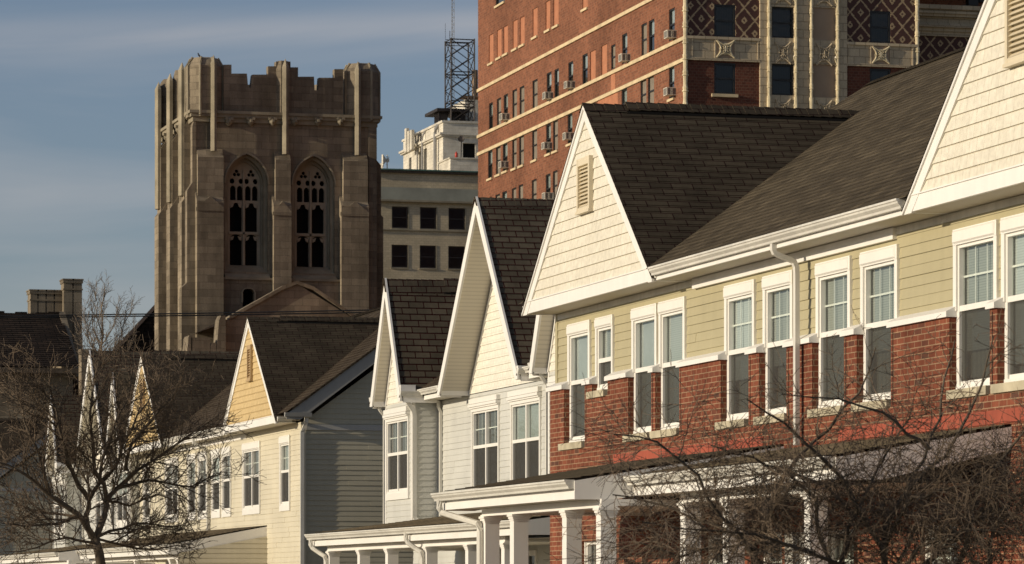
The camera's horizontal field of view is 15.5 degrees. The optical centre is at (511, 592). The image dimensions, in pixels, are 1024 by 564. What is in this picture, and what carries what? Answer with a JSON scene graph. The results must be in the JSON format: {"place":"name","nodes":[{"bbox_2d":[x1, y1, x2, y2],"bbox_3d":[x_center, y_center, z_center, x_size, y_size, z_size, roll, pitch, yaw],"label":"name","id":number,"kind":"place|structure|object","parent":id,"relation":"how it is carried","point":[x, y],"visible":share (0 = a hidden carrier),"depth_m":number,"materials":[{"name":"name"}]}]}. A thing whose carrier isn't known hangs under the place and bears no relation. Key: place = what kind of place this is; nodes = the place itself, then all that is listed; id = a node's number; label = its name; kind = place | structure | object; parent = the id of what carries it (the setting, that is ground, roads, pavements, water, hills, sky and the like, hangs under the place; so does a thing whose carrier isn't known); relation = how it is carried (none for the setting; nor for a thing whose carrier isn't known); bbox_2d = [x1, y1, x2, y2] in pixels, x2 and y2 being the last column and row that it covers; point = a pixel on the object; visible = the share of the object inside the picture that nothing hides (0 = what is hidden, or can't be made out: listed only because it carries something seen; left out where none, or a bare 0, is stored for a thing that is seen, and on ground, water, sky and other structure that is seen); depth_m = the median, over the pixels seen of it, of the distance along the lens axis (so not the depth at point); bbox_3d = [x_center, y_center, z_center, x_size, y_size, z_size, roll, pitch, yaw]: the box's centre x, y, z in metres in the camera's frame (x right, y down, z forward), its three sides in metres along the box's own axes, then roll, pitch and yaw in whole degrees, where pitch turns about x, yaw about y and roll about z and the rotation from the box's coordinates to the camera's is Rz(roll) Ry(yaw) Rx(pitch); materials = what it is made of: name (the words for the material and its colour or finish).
{"place":"outdoors","nodes":[
{"label":"outdoors","id":0,"kind":"place"},
{"bbox_2d":[0,278,83,443],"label":"old stone house","id":1,"kind":"structure","parent":0,"point":[65,299],"depth_m":171.65,"materials":[{"name":"brown stone"}]},
{"bbox_2d":[78,349,92,394],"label":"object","id":2,"kind":"structure","parent":0,"point":[81,364],"depth_m":166.94,"materials":[{"name":"stone"}]},
{"bbox_2d":[116,304,154,351],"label":"roof","id":3,"kind":"structure","parent":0,"point":[145,326],"depth_m":258.80,"materials":[{"name":"brown tile"}]},
{"bbox_2d":[0,350,336,563],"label":"row house","id":4,"kind":"structure","parent":0,"point":[64,554],"depth_m":111.38,"materials":[{"name":"cream siding"},{"name":"dark shingle"},{"name":"white paint"}]},
{"bbox_2d":[52,476,63,533],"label":"window","id":5,"kind":"structure","parent":4,"relation":"in","point":[56,506],"depth_m":116.80,"materials":[{"name":"white plastic"}]},
{"bbox_2d":[93,471,105,528],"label":"window","id":6,"kind":"structure","parent":4,"relation":"in","point":[97,509],"depth_m":113.18,"materials":[{"name":"white plastic"}]},
{"bbox_2d":[108,470,113,527],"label":"window","id":7,"kind":"structure","parent":4,"relation":"in","point":[110,519],"depth_m":110.80,"materials":[{"name":"white plastic"}]},
{"bbox_2d":[116,462,128,527],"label":"window","id":8,"kind":"structure","parent":4,"relation":"in","point":[119,523],"depth_m":105.49,"materials":[{"name":"white plastic"}]},
{"bbox_2d":[0,312,361,317],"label":"overhead cable","id":9,"kind":"object","parent":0,"point":[188,315],"visible":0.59,"depth_m":153.03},
{"bbox_2d":[0,309,370,315],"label":"overhead cable","id":10,"kind":"object","parent":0,"point":[192,313],"visible":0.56,"depth_m":153.12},
{"bbox_2d":[0,0,477,350],"label":"sky","id":11,"kind":"structure","parent":0,"point":[79,79],"materials":[{"name":"blue"}]},
{"bbox_2d":[182,281,353,351],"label":"church hall","id":12,"kind":"structure","parent":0,"point":[229,330],"depth_m":230.31,"materials":[{"name":"stone"}]},
{"bbox_2d":[155,55,382,350],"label":"church tower","id":13,"kind":"structure","parent":0,"point":[269,181],"depth_m":243.62,"materials":[{"name":"stone"}]},
{"bbox_2d":[224,152,272,279],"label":"window","id":14,"kind":"structure","parent":13,"relation":"in","point":[243,163],"depth_m":243.37,"materials":[{"name":"stone"}]},
{"bbox_2d":[291,154,339,281],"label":"window","id":15,"kind":"structure","parent":13,"relation":"in","point":[310,165],"depth_m":244.56,"materials":[{"name":"stone"}]},
{"bbox_2d":[304,196,554,563],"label":"row house","id":16,"kind":"structure","parent":0,"point":[464,373],"depth_m":69.51,"materials":[{"name":"grey"}]},
{"bbox_2d":[382,406,409,500],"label":"window","id":17,"kind":"structure","parent":16,"relation":"in","point":[397,422],"depth_m":73.81,"materials":[{"name":"white plastic"}]},
{"bbox_2d":[468,394,500,488],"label":"window","id":18,"kind":"structure","parent":16,"relation":"in","point":[485,411],"depth_m":69.59,"materials":[{"name":"white plastic"}]},
{"bbox_2d":[506,386,541,479],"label":"window","id":19,"kind":"structure","parent":16,"relation":"in","point":[525,404],"depth_m":66.94,"materials":[{"name":"white plastic"}]},
{"bbox_2d":[528,550,537,563],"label":"window","id":20,"kind":"structure","parent":16,"relation":"in","point":[533,554],"depth_m":66.52,"materials":[{"name":"white plastic"}]},
{"bbox_2d":[381,168,477,279],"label":"office building","id":21,"kind":"structure","parent":0,"point":[426,215],"depth_m":309.18,"materials":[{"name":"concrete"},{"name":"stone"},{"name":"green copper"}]},
{"bbox_2d":[392,245,406,267],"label":"window","id":22,"kind":"structure","parent":21,"relation":"in","point":[399,252],"depth_m":308.85,"materials":[{"name":"black glass"}]},
{"bbox_2d":[392,206,407,227],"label":"window","id":23,"kind":"structure","parent":21,"relation":"in","point":[399,214],"depth_m":308.93,"materials":[{"name":"black glass"}]},
{"bbox_2d":[420,207,435,228],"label":"window","id":24,"kind":"structure","parent":21,"relation":"in","point":[427,215],"depth_m":309.53,"materials":[{"name":"black glass"}]},
{"bbox_2d":[420,245,435,267],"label":"window","id":25,"kind":"structure","parent":21,"relation":"in","point":[427,253],"depth_m":309.53,"materials":[{"name":"black glass"}]},
{"bbox_2d":[399,100,477,170],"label":"penthouse","id":26,"kind":"object","parent":21,"relation":"on","point":[436,146],"visible":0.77,"depth_m":324.99,"materials":[{"name":"concrete"}]},
{"bbox_2d":[425,108,469,123],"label":"plant canopy","id":27,"kind":"object","parent":26,"relation":"on","point":[438,114],"visible":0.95,"depth_m":326.44,"materials":[{"name":"black metal"}]},
{"bbox_2d":[444,0,474,120],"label":"lattice tower","id":28,"kind":"structure","parent":26,"relation":"on","point":[451,77],"depth_m":326.62,"materials":[{"name":"black metal"}]},
{"bbox_2d":[460,70,477,99],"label":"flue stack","id":29,"kind":"object","parent":26,"relation":"on","point":[476,85],"visible":0.58,"depth_m":330.75,"materials":[{"name":"metal"}]},
{"bbox_2d":[448,246,463,268],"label":"window","id":30,"kind":"structure","parent":21,"relation":"in","point":[455,253],"depth_m":310.14,"materials":[{"name":"black glass"}]},
{"bbox_2d":[449,208,463,229],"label":"window","id":31,"kind":"structure","parent":21,"relation":"in","point":[456,215],"depth_m":310.14,"materials":[{"name":"glass"}]},
{"bbox_2d":[430,0,1023,563],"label":"row house","id":32,"kind":"structure","parent":0,"point":[712,246],"depth_m":45.72,"materials":[{"name":"red"}]},
{"bbox_2d":[566,319,591,442],"bbox_3d":[0.957,-2.973,53.112,0.139,1.685,1.277,0,0,-15],"label":"window","id":33,"kind":"structure","parent":32,"relation":"in","point":[579,341],"depth_m":53.24,"materials":[{"name":"white plastic"}]},
{"bbox_2d":[584,541,595,563],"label":"window","id":34,"kind":"structure","parent":32,"relation":"in","point":[589,550],"depth_m":52.67,"materials":[{"name":"white plastic"}]},
{"bbox_2d":[594,314,614,389],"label":"window","id":35,"kind":"structure","parent":32,"relation":"in","point":[604,326],"depth_m":51.98,"materials":[{"name":"white plastic"}]},
{"bbox_2d":[630,303,657,433],"bbox_3d":[1.775,-2.973,50.136,0.139,1.685,1.278,0,0,-15],"label":"window","id":36,"kind":"structure","parent":32,"relation":"in","point":[644,319],"depth_m":50.27,"materials":[{"name":"glass"}]},
{"bbox_2d":[657,296,687,429],"bbox_3d":[2.094,-2.973,48.978,0.139,1.685,1.272,0,0,-15],"label":"window","id":37,"kind":"structure","parent":32,"relation":"in","point":[672,313],"depth_m":49.10,"materials":[{"name":"glass"}]},
{"bbox_2d":[708,535,722,563],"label":"window","id":38,"kind":"structure","parent":32,"relation":"in","point":[713,535],"depth_m":47.36,"materials":[{"name":"white glass"}]},
{"bbox_2d":[723,279,756,420],"bbox_3d":[2.811,-2.973,46.358,0.134,1.685,1.303,0,0,-15],"label":"window","id":39,"kind":"structure","parent":32,"relation":"in","point":[740,303],"depth_m":46.45,"materials":[{"name":"glass"}]},
{"bbox_2d":[764,532,781,563],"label":"window","id":40,"kind":"structure","parent":32,"relation":"in","point":[780,553],"depth_m":45.29,"materials":[{"name":"white glass"}]},
{"bbox_2d":[762,270,792,415],"bbox_3d":[3.186,-2.973,44.996,0.134,1.685,1.226,0,0,-15],"label":"window","id":41,"kind":"structure","parent":32,"relation":"in","point":[777,289],"depth_m":45.12,"materials":[{"name":"glass"}]},
{"bbox_2d":[785,532,803,563],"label":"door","id":42,"kind":"structure","parent":32,"relation":"in","point":[790,556],"depth_m":43.70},
{"bbox_2d":[815,255,852,407],"bbox_3d":[3.690,-2.973,43.162,0.134,1.685,1.297,0,0,-15],"label":"window","id":43,"kind":"structure","parent":32,"relation":"in","point":[833,278],"depth_m":43.25,"materials":[{"name":"glass"}]},
{"bbox_2d":[828,530,853,563],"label":"window","id":44,"kind":"structure","parent":32,"relation":"in","point":[835,552],"depth_m":43.18,"materials":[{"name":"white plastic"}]},
{"bbox_2d":[859,244,900,401],"bbox_3d":[4.078,-2.973,41.752,0.134,1.685,1.302,0,0,-15],"label":"window","id":45,"kind":"structure","parent":32,"relation":"in","point":[879,267],"depth_m":41.82,"materials":[{"name":"glass"}]},
{"bbox_2d":[925,524,957,563],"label":"window","id":46,"kind":"structure","parent":32,"relation":"in","point":[957,524],"depth_m":40.13,"materials":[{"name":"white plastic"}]},
{"bbox_2d":[952,219,999,388],"bbox_3d":[4.813,-2.973,39.078,0.134,1.685,1.342,0,0,-15],"label":"window","id":47,"kind":"structure","parent":32,"relation":"in","point":[976,248],"depth_m":39.15,"materials":[{"name":"glass"}]},
{"bbox_2d":[1000,213,1023,382],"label":"window","id":48,"kind":"structure","parent":32,"relation":"in","point":[1011,227],"depth_m":38.15,"materials":[{"name":"white plastic"}]},
{"bbox_2d":[477,0,981,199],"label":"brick hotel","id":49,"kind":"structure","parent":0,"point":[819,54],"depth_m":200.01,"materials":[{"name":"brick"}]},
{"bbox_2d":[489,150,491,177],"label":"window","id":50,"kind":"structure","parent":49,"relation":"in","point":[490,152],"depth_m":231.21,"materials":[{"name":"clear glass"}]},
{"bbox_2d":[490,34,492,61],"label":"bricked up window","id":51,"kind":"structure","parent":49,"relation":"in","point":[491,36],"depth_m":230.64,"materials":[{"name":"brick"}]},
{"bbox_2d":[497,146,500,173],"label":"window","id":52,"kind":"structure","parent":49,"relation":"in","point":[498,148],"depth_m":229.19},
{"bbox_2d":[498,28,501,56],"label":"bricked up window","id":53,"kind":"structure","parent":49,"relation":"in","point":[499,31],"depth_m":228.51,"materials":[{"name":"brick"}]},
{"bbox_2d":[498,161,508,168],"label":"air conditioner","id":54,"kind":"object","parent":49,"relation":"attached to","point":[503,164],"visible":1,"depth_m":226.39,"materials":[{"name":"metal"}]},
{"bbox_2d":[499,113,509,120],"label":"air conditioner","id":55,"kind":"object","parent":49,"relation":"attached to","point":[504,116],"visible":1,"depth_m":226.17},
{"bbox_2d":[503,143,507,170],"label":"window","id":56,"kind":"structure","parent":49,"relation":"in","point":[505,147],"depth_m":227.73,"materials":[{"name":"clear glass"}]},
{"bbox_2d":[504,25,507,52],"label":"bricked up window","id":57,"kind":"structure","parent":49,"relation":"in","point":[505,28],"depth_m":227.12,"materials":[{"name":"brick"}]},
{"bbox_2d":[513,89,516,117],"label":"window","id":58,"kind":"structure","parent":49,"relation":"in","point":[514,91],"depth_m":225.25,"materials":[{"name":"glass"}]},
{"bbox_2d":[513,139,516,167],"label":"window","id":59,"kind":"structure","parent":49,"relation":"in","point":[514,141],"depth_m":225.25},
{"bbox_2d":[514,20,516,47],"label":"bricked up window","id":60,"kind":"structure","parent":49,"relation":"in","point":[515,22],"depth_m":225.08,"materials":[{"name":"brick"}]},
{"bbox_2d":[520,86,523,113],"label":"window","id":61,"kind":"structure","parent":49,"relation":"in","point":[521,88],"depth_m":223.71,"materials":[{"name":"glass"}]},
{"bbox_2d":[520,135,523,164],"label":"window","id":62,"kind":"structure","parent":49,"relation":"in","point":[522,137],"depth_m":223.71,"materials":[{"name":"glass"}]},
{"bbox_2d":[521,16,524,43],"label":"bricked up window","id":63,"kind":"structure","parent":49,"relation":"in","point":[523,18],"depth_m":223.38,"materials":[{"name":"brick"}]},
{"bbox_2d":[532,179,536,198],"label":"window","id":64,"kind":"structure","parent":49,"relation":"in","point":[534,182],"depth_m":221.00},
{"bbox_2d":[533,129,536,159],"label":"window","id":65,"kind":"structure","parent":49,"relation":"in","point":[535,131],"depth_m":220.78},
{"bbox_2d":[533,79,537,107],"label":"window","id":66,"kind":"structure","parent":49,"relation":"in","point":[535,83],"depth_m":220.78,"materials":[{"name":"glass"}]},
{"bbox_2d":[534,7,537,35],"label":"bricked up window","id":67,"kind":"structure","parent":49,"relation":"in","point":[536,9],"depth_m":220.41,"materials":[{"name":"brick"}]},
{"bbox_2d":[541,142,551,149],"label":"air conditioner","id":68,"kind":"object","parent":49,"relation":"attached to","point":[546,145],"visible":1,"depth_m":216.78,"materials":[{"name":"metal"}]},
{"bbox_2d":[542,92,552,99],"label":"air conditioner","id":69,"kind":"object","parent":49,"relation":"attached to","point":[547,95],"visible":1,"depth_m":216.57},
{"bbox_2d":[542,192,553,198],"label":"air conditioner","id":70,"kind":"object","parent":49,"relation":"attached to","point":[547,195],"visible":0.75,"depth_m":216.65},
{"bbox_2d":[547,0,549,28],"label":"bricked up window","id":71,"kind":"structure","parent":49,"relation":"in","point":[548,3],"depth_m":217.78,"materials":[{"name":"brick"}]},
{"bbox_2d":[546,173,550,191],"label":"window","id":72,"kind":"structure","parent":49,"relation":"in","point":[548,177],"depth_m":218.16,"materials":[{"name":"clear glass"}]},
{"bbox_2d":[547,124,550,152],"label":"window","id":73,"kind":"structure","parent":49,"relation":"in","point":[549,125],"depth_m":218.00,"materials":[{"name":"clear glass"}]},
{"bbox_2d":[553,170,556,199],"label":"window","id":74,"kind":"structure","parent":49,"relation":"in","point":[555,172],"depth_m":216.51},
{"bbox_2d":[554,120,557,149],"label":"window","id":75,"kind":"structure","parent":49,"relation":"in","point":[555,122],"depth_m":216.30,"materials":[{"name":"glass"}]},
{"bbox_2d":[554,0,558,24],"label":"bricked up window","id":76,"kind":"structure","parent":49,"relation":"in","point":[556,2],"depth_m":216.14,"materials":[{"name":"brick"}]},
{"bbox_2d":[555,68,558,97],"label":"window","id":77,"kind":"structure","parent":49,"relation":"in","point":[557,70],"depth_m":216.30,"materials":[{"name":"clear glass"}]},
{"bbox_2d":[562,132,573,140],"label":"air conditioner","id":78,"kind":"object","parent":49,"relation":"attached to","point":[568,136],"visible":0.87,"depth_m":212.36,"materials":[{"name":"metal"}]},
{"bbox_2d":[564,81,574,88],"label":"air conditioner","id":79,"kind":"object","parent":49,"relation":"attached to","point":[569,84],"visible":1,"depth_m":212.06,"materials":[{"name":"metal"}]},
{"bbox_2d":[583,53,587,83],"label":"window","id":80,"kind":"structure","parent":49,"relation":"in","point":[585,57],"depth_m":210.57,"materials":[{"name":"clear glass"}]},
{"bbox_2d":[591,50,595,79],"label":"bricked up window","id":81,"kind":"structure","parent":49,"relation":"in","point":[593,54],"depth_m":208.62,"materials":[{"name":"brick"}]},
{"bbox_2d":[602,44,606,74],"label":"bricked up window","id":82,"kind":"structure","parent":49,"relation":"in","point":[604,48],"depth_m":206.50,"materials":[{"name":"brick"}]},
{"bbox_2d":[618,53,629,62],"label":"air conditioner","id":83,"kind":"object","parent":49,"relation":"attached to","point":[624,57],"visible":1,"depth_m":201.45,"materials":[{"name":"metal"}]},
{"bbox_2d":[641,79,645,102],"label":"window","id":84,"kind":"structure","parent":49,"relation":"in","point":[643,83],"depth_m":199.46,"materials":[{"name":"glass"}]},
{"bbox_2d":[642,23,646,55],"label":"window","id":85,"kind":"structure","parent":49,"relation":"in","point":[644,27],"depth_m":199.27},
{"bbox_2d":[649,76,653,102],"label":"window","id":86,"kind":"structure","parent":49,"relation":"in","point":[651,80],"depth_m":198.05,"materials":[{"name":"glass"}]},
{"bbox_2d":[650,19,653,51],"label":"window","id":87,"kind":"structure","parent":49,"relation":"in","point":[652,21],"depth_m":198.05,"materials":[{"name":"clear glass"}]},
{"bbox_2d":[663,87,675,96],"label":"air conditioner","id":88,"kind":"object","parent":49,"relation":"attached to","point":[669,91],"visible":1,"depth_m":193.46,"materials":[{"name":"metal"}]},
{"bbox_2d":[664,30,676,38],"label":"air conditioner","id":89,"kind":"object","parent":49,"relation":"attached to","point":[670,34],"visible":1,"depth_m":193.36,"materials":[{"name":"metal"}]},
{"bbox_2d":[670,67,673,97],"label":"window","id":90,"kind":"structure","parent":49,"relation":"in","point":[671,69],"depth_m":194.60,"materials":[{"name":"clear glass"}]},
{"bbox_2d":[670,8,674,40],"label":"window","id":91,"kind":"structure","parent":49,"relation":"in","point":[672,12],"depth_m":194.55,"materials":[{"name":"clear glass"}]},
{"bbox_2d":[714,4,734,36],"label":"window","id":92,"kind":"structure","parent":49,"relation":"in","point":[724,15],"depth_m":192.66,"materials":[{"name":"glass"}]},
{"bbox_2d":[714,63,734,93],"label":"window","id":93,"kind":"structure","parent":49,"relation":"in","point":[724,73],"depth_m":192.66,"materials":[{"name":"glass"}]},
{"bbox_2d":[772,7,792,37],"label":"window","id":94,"kind":"structure","parent":49,"relation":"in","point":[782,17],"depth_m":193.46,"materials":[{"name":"glass"}]},
{"bbox_2d":[772,64,792,95],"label":"window","id":95,"kind":"structure","parent":49,"relation":"in","point":[782,74],"depth_m":193.46,"materials":[{"name":"glass"}]},
{"bbox_2d":[870,11,890,42],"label":"window","id":96,"kind":"structure","parent":49,"relation":"in","point":[880,21],"depth_m":194.84,"materials":[{"name":"glass"}]},
{"bbox_2d":[870,68,890,81],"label":"window","id":97,"kind":"structure","parent":49,"relation":"in","point":[874,73],"depth_m":194.79,"materials":[{"name":"glass"}]},
{"bbox_2d":[962,0,982,5],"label":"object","id":98,"kind":"object","parent":49,"relation":"attached to","point":[972,2],"visible":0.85,"depth_m":201.12,"materials":[{"name":"glass"}]},
{"label":"ground","id":99,"kind":"structure","parent":0,"visible":0},
{"bbox_2d":[0,413,53,555],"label":"row house","id":100,"kind":"structure","parent":99,"relation":"on","point":[18,476],"depth_m":134.87,"materials":[{"name":"beige"}]},
{"bbox_2d":[71,272,142,361],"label":"bare tree","id":101,"kind":"object","parent":99,"relation":"on","point":[101,317],"visible":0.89,"depth_m":138.92,"materials":[{"name":"brown plant"}]},
{"bbox_2d":[0,314,266,563],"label":"bare tree","id":102,"kind":"object","parent":99,"relation":"on","point":[117,424],"visible":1,"depth_m":76.53,"materials":[{"name":"brown plant"}]},
{"bbox_2d":[76,306,413,563],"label":"row house","id":103,"kind":"structure","parent":99,"relation":"on","point":[322,468],"depth_m":86.58,"materials":[{"name":"beige"}]},
{"bbox_2d":[143,468,150,521],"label":"window","id":104,"kind":"structure","parent":103,"relation":"in","point":[148,492],"depth_m":103.30,"materials":[{"name":"white plastic"}]},
{"bbox_2d":[165,456,178,522],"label":"window","id":105,"kind":"structure","parent":103,"relation":"in","point":[169,461],"depth_m":99.38,"materials":[{"name":"white plastic"}]},
{"bbox_2d":[187,453,196,519],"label":"window","id":106,"kind":"structure","parent":103,"relation":"in","point":[193,463],"depth_m":96.64,"materials":[{"name":"white plastic"}]},
{"bbox_2d":[197,451,205,519],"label":"window","id":107,"kind":"structure","parent":103,"relation":"in","point":[199,499],"depth_m":95.49,"materials":[{"name":"white plastic"}]},
{"bbox_2d":[210,448,220,517],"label":"window","id":108,"kind":"structure","parent":103,"relation":"in","point":[217,508],"depth_m":93.51,"materials":[{"name":"white plastic"}]},
{"bbox_2d":[221,446,231,516],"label":"window","id":109,"kind":"structure","parent":103,"relation":"in","point":[226,493],"depth_m":92.26,"materials":[{"name":"white plastic"}]},
{"bbox_2d":[241,440,260,514],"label":"window","id":110,"kind":"structure","parent":103,"relation":"in","point":[251,502],"depth_m":89.14,"materials":[{"name":"white plastic"}]},
{"bbox_2d":[278,435,290,510],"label":"window","id":111,"kind":"structure","parent":103,"relation":"in","point":[284,442],"depth_m":85.58,"materials":[{"name":"white plastic"}]},
{"bbox_2d":[543,305,1023,563],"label":"bare tree","id":112,"kind":"object","parent":99,"relation":"on","point":[974,516],"visible":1,"depth_m":27.86,"materials":[{"name":"brown plant"}]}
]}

